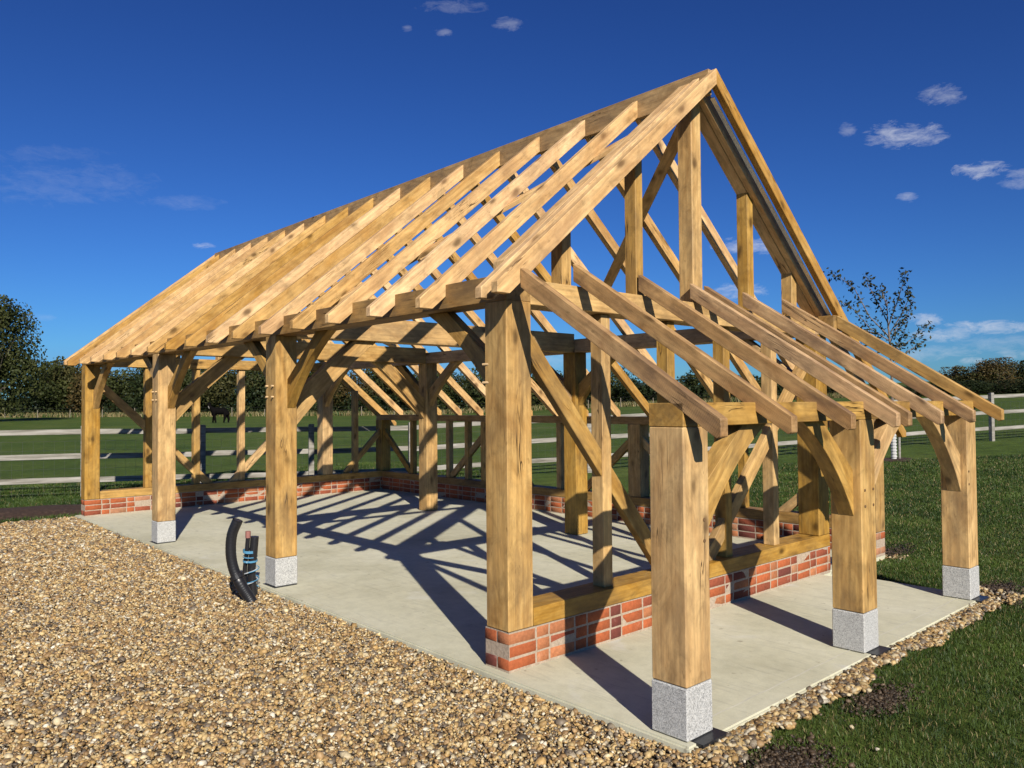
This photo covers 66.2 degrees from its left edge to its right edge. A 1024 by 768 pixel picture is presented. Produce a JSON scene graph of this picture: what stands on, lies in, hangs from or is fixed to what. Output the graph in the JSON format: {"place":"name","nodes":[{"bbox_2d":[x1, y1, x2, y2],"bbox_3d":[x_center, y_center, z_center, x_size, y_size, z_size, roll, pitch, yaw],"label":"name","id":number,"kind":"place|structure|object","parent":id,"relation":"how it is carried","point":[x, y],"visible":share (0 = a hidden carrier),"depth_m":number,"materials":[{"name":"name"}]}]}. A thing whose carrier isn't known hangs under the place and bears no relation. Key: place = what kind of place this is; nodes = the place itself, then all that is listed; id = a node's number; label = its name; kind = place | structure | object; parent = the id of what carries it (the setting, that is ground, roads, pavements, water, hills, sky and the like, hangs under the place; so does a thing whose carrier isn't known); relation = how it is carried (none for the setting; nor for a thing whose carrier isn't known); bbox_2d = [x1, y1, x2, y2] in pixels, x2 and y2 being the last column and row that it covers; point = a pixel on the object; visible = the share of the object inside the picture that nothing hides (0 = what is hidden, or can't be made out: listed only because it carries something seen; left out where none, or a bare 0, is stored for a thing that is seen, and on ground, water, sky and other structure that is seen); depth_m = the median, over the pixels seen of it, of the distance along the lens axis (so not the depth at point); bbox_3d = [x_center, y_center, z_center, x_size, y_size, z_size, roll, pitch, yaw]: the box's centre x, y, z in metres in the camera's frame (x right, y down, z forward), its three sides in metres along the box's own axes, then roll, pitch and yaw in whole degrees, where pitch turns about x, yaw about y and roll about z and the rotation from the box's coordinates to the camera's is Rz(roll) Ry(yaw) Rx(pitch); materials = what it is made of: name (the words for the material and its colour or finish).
{"place":"outdoors","nodes":[
{"label":"outdoors","id":0,"kind":"place"},
{"bbox_2d":[0,460,480,523],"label":"paddock grass","id":1,"kind":"structure","parent":0,"point":[9,499],"depth_m":14.92,"materials":[{"name":"green plant"}]},
{"bbox_2d":[0,392,888,417],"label":"rough grass","id":2,"kind":"structure","parent":0,"point":[347,413],"depth_m":98.03,"materials":[{"name":"green plant"}]},
{"bbox_2d":[0,516,1004,767],"bbox_3d":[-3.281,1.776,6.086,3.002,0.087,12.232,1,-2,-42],"label":"gravel","id":3,"kind":"structure","parent":0,"point":[44,548],"depth_m":4.47,"materials":[{"name":"beige gravel"}]},
{"bbox_2d":[225,518,256,601],"bbox_3d":[-2.193,1.480,6.403,0.285,0.773,0.114,0,-1,0],"label":"drainage pipe","id":4,"kind":"object","parent":3,"relation":"on","point":[242,587],"visible":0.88,"depth_m":6.37,"materials":[{"name":"black plastic"}]},
{"bbox_2d":[243,531,259,595],"bbox_3d":[-2.191,1.546,6.592,0.134,0.617,0.111,1,-2,-42],"label":"service duct","id":5,"kind":"object","parent":3,"relation":"on","point":[250,569],"visible":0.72,"depth_m":6.58,"materials":[{"name":"black plastic"}]},
{"bbox_2d":[74,489,976,756],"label":"concrete slab","id":6,"kind":"structure","parent":3,"relation":"on","point":[394,566],"depth_m":6.29,"materials":[{"name":"beige concrete"}]},
{"bbox_2d":[64,69,1003,748],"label":"timber frame garage","id":7,"kind":"structure","parent":6,"relation":"on","point":[232,307],"depth_m":6.20,"materials":[{"name":"brown wood"}]},
{"bbox_2d":[712,598,957,716],"bbox_3d":[2.199,1.668,4.991,3.930,0.001,0.016,1,-2,-42],"label":"slab edge line","id":8,"kind":"object","parent":6,"relation":"on","point":[820,664],"visible":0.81,"depth_m":4.54,"materials":[{"name":"grey concrete"}]},
{"bbox_2d":[0,381,1023,767],"bbox_3d":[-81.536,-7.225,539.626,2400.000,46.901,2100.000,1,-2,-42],"label":"grass field","id":9,"kind":"structure","parent":0,"point":[1002,443],"depth_m":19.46,"materials":[{"name":"green plant"}]},
{"bbox_2d":[0,294,50,416],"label":"oak tree","id":10,"kind":"object","parent":9,"relation":"on","point":[15,365],"visible":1,"depth_m":78.23,"materials":[{"name":"green plant"}]},
{"bbox_2d":[1,360,61,414],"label":"hedgerow tree","id":11,"kind":"object","parent":9,"relation":"on","point":[31,408],"visible":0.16,"depth_m":108.19,"materials":[{"name":"green plant"}]},
{"bbox_2d":[0,504,80,519],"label":"soil mound","id":12,"kind":"object","parent":9,"relation":"on","point":[32,511],"visible":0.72,"depth_m":11.71,"materials":[{"name":"brown soil"}]},
{"bbox_2d":[24,356,81,414],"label":"hedgerow tree","id":13,"kind":"object","parent":9,"relation":"on","point":[53,388],"visible":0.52,"depth_m":107.01,"materials":[{"name":"green plant"}]},
{"bbox_2d":[45,359,100,402],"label":"hedgerow tree","id":14,"kind":"object","parent":9,"relation":"on","point":[67,371],"visible":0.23,"depth_m":108.71,"materials":[{"name":"green plant"}]},
{"bbox_2d":[63,367,120,412],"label":"hedgerow tree","id":15,"kind":"object","parent":9,"relation":"on","point":[76,380],"visible":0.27,"depth_m":105.78,"materials":[{"name":"green plant"}]},
{"bbox_2d":[101,371,138,410],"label":"hedgerow tree","id":16,"kind":"object","parent":9,"relation":"on","point":[114,382],"visible":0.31,"depth_m":108.67,"materials":[{"name":"green plant"}]},
{"bbox_2d":[108,368,142,411],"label":"hedgerow tree","id":17,"kind":"object","parent":9,"relation":"on","point":[124,373],"visible":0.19,"depth_m":110.30,"materials":[{"name":"green plant"}]},
{"bbox_2d":[124,368,152,407],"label":"hedgerow tree","id":18,"kind":"object","parent":9,"relation":"on","point":[137,382],"visible":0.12,"depth_m":107.94,"materials":[{"name":"green plant"}]},
{"bbox_2d":[136,358,200,411],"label":"hedgerow tree","id":19,"kind":"object","parent":9,"relation":"on","point":[139,389],"visible":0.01,"depth_m":105.83,"materials":[{"name":"green plant"}]},
{"bbox_2d":[179,369,213,413],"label":"hedgerow tree","id":20,"kind":"object","parent":9,"relation":"on","point":[188,381],"visible":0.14,"depth_m":105.10,"materials":[{"name":"green plant"}]},
{"bbox_2d":[190,370,236,410],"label":"hedgerow tree","id":21,"kind":"object","parent":9,"relation":"on","point":[213,391],"visible":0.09,"depth_m":106.49,"materials":[{"name":"green plant"}]},
{"bbox_2d":[207,402,229,422],"bbox_3d":[-23.930,2.312,63.949,1.855,1.659,0.632,0,-1,-4],"label":"alpaca","id":22,"kind":"object","parent":9,"relation":"on","point":[224,412],"visible":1,"depth_m":63.77},
{"bbox_2d":[200,370,265,409],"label":"hedgerow tree","id":23,"kind":"object","parent":9,"relation":"on","point":[218,387],"visible":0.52,"depth_m":105.25,"materials":[{"name":"green plant"}]},
{"bbox_2d":[225,370,265,412],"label":"hedgerow tree","id":24,"kind":"object","parent":9,"relation":"on","point":[254,378],"visible":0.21,"depth_m":106.16,"materials":[{"name":"green plant"}]},
{"bbox_2d":[245,375,308,412],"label":"hedgerow tree","id":25,"kind":"object","parent":9,"relation":"on","point":[260,393],"visible":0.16,"depth_m":105.36,"materials":[{"name":"green plant"}]},
{"bbox_2d":[307,371,350,411],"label":"hedgerow tree","id":26,"kind":"object","parent":9,"relation":"on","point":[313,407],"visible":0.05,"depth_m":104.10,"materials":[{"name":"green plant"}]},
{"bbox_2d":[333,370,383,409],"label":"hedgerow tree","id":27,"kind":"object","parent":9,"relation":"on","point":[346,395],"visible":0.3,"depth_m":105.00,"materials":[{"name":"green plant"}]},
{"bbox_2d":[348,369,406,410],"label":"hedgerow tree","id":28,"kind":"object","parent":9,"relation":"on","point":[377,380],"visible":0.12,"depth_m":105.32,"materials":[{"name":"green plant"}]},
{"bbox_2d":[365,376,416,410],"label":"hedgerow tree","id":29,"kind":"object","parent":9,"relation":"on","point":[386,388],"visible":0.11,"depth_m":104.99,"materials":[{"name":"green plant"}]},
{"bbox_2d":[0,375,838,413],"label":"hedge","id":30,"kind":"object","parent":9,"relation":"on","point":[700,390],"visible":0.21,"depth_m":104.90,"materials":[{"name":"green plant"}]},
{"bbox_2d":[4,390,838,417],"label":"boundary fence","id":31,"kind":"object","parent":9,"relation":"on","point":[37,414],"visible":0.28,"depth_m":96.80,"materials":[{"name":"wood"}]},
{"bbox_2d":[395,373,452,409],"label":"hedgerow tree","id":32,"kind":"object","parent":9,"relation":"on","point":[444,389],"visible":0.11,"depth_m":102.33,"materials":[{"name":"green plant"}]},
{"bbox_2d":[437,372,473,401],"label":"hedgerow tree","id":33,"kind":"object","parent":9,"relation":"on","point":[455,379],"visible":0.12,"depth_m":105.37,"materials":[{"name":"green plant"}]},
{"bbox_2d":[450,368,485,411],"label":"hedgerow tree","id":34,"kind":"object","parent":9,"relation":"on","point":[465,388],"visible":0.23,"depth_m":102.01,"materials":[{"name":"green plant"}]},
{"bbox_2d":[0,393,1023,497],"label":"paddock fence","id":35,"kind":"object","parent":9,"relation":"on","point":[311,451],"visible":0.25,"depth_m":14.61,"materials":[{"name":"wood"}]},
{"bbox_2d":[531,372,542,407],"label":"hedgerow tree","id":36,"kind":"object","parent":9,"relation":"on","point":[533,399],"visible":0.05,"depth_m":100.40,"materials":[{"name":"green plant"}]},
{"bbox_2d":[532,370,590,402],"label":"hedgerow tree","id":37,"kind":"object","parent":9,"relation":"on","point":[542,390],"visible":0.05,"depth_m":102.08,"materials":[{"name":"green plant"}]},
{"bbox_2d":[590,376,618,400],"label":"hedgerow tree","id":38,"kind":"object","parent":9,"relation":"on","point":[612,387],"visible":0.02,"depth_m":100.93,"materials":[{"name":"green plant"}]},
{"bbox_2d":[610,366,635,401],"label":"hedgerow tree","id":39,"kind":"object","parent":9,"relation":"on","point":[613,376],"visible":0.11,"depth_m":103.09,"materials":[{"name":"green plant"}]},
{"bbox_2d":[612,378,656,400],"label":"hedgerow tree","id":40,"kind":"object","parent":9,"relation":"on","point":[634,381],"visible":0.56,"depth_m":99.34,"materials":[{"name":"green plant"}]},
{"bbox_2d":[675,370,711,392],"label":"hedgerow tree","id":41,"kind":"object","parent":9,"relation":"on","point":[688,379],"visible":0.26,"depth_m":101.72,"materials":[{"name":"green plant"}]},
{"bbox_2d":[738,375,777,392],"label":"hedgerow tree","id":42,"kind":"object","parent":9,"relation":"on","point":[759,381],"visible":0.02,"depth_m":97.52,"materials":[{"name":"green plant"}]},
{"bbox_2d":[691,586,1023,767],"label":"gravel strip","id":43,"kind":"object","parent":9,"relation":"on","point":[732,746],"visible":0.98,"depth_m":4.28,"materials":[{"name":"gravel"}]},
{"bbox_2d":[731,537,1023,767],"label":"loose soil","id":44,"kind":"structure","parent":9,"relation":"on","point":[781,756],"depth_m":3.99,"materials":[{"name":"soil"}]},
{"bbox_2d":[823,267,934,458],"bbox_3d":[7.961,-0.431,16.920,2.310,4.361,1.388,-1,-2,14],"label":"young tree","id":45,"kind":"object","parent":9,"relation":"on","point":[893,443],"visible":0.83,"depth_m":16.99,"materials":[{"name":"green plant"}]},
{"bbox_2d":[880,553,907,560],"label":"corner stones","id":46,"kind":"object","parent":9,"relation":"on","point":[894,556],"visible":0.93,"depth_m":8.08,"materials":[{"name":"beige stone"}]},
{"bbox_2d":[884,457,912,461],"bbox_3d":[8.272,1.633,17.032,0.999,0.064,0.817,1,-2,-42],"label":"tree soil ring","id":47,"kind":"object","parent":9,"relation":"on","point":[891,460],"visible":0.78,"depth_m":16.79,"materials":[{"name":"brown soil"}]},
{"bbox_2d":[902,385,924,396],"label":"copse tree","id":48,"kind":"object","parent":9,"relation":"on","point":[913,391],"visible":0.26,"depth_m":77.02,"materials":[{"name":"green plant"}]},
{"bbox_2d":[849,664,1023,750],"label":"stray stones","id":49,"kind":"object","parent":9,"relation":"on","point":[876,748],"visible":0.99,"depth_m":3.84,"materials":[{"name":"beige stone"}]},
{"bbox_2d":[928,374,953,394],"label":"copse tree","id":50,"kind":"object","parent":9,"relation":"on","point":[934,385],"visible":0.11,"depth_m":79.64,"materials":[{"name":"green plant"}]},
{"bbox_2d":[938,366,970,393],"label":"copse tree","id":51,"kind":"object","parent":9,"relation":"on","point":[949,372],"visible":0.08,"depth_m":81.01,"materials":[{"name":"green plant"}]},
{"bbox_2d":[936,380,996,392],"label":"copse tree","id":52,"kind":"object","parent":9,"relation":"on","point":[980,384],"visible":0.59,"depth_m":72.92,"materials":[{"name":"green plant"}]},
{"bbox_2d":[951,362,1004,393],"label":"copse tree","id":53,"kind":"object","parent":9,"relation":"on","point":[964,378],"visible":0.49,"depth_m":78.42,"materials":[{"name":"green plant"}]},
{"bbox_2d":[964,357,1022,392],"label":"copse tree","id":54,"kind":"object","parent":9,"relation":"on","point":[991,364],"visible":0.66,"depth_m":77.85,"materials":[{"name":"green plant"}]},
{"bbox_2d":[975,379,1023,393],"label":"copse tree","id":55,"kind":"object","parent":9,"relation":"on","point":[1019,388],"visible":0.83,"depth_m":73.69,"materials":[{"name":"green plant"}]},
{"bbox_2d":[998,360,1023,383],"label":"copse tree","id":56,"kind":"object","parent":9,"relation":"on","point":[1015,373],"visible":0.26,"depth_m":80.22,"materials":[{"name":"green plant"}]},
{"bbox_2d":[1008,361,1023,384],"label":"copse tree","id":57,"kind":"object","parent":9,"relation":"on","point":[1021,374],"visible":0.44,"depth_m":80.24,"materials":[{"name":"green plant"}]},
{"bbox_2d":[0,0,1023,404],"label":"sky","id":58,"kind":"structure","parent":0,"point":[142,142],"materials":[{"name":"blue"}]}
]}

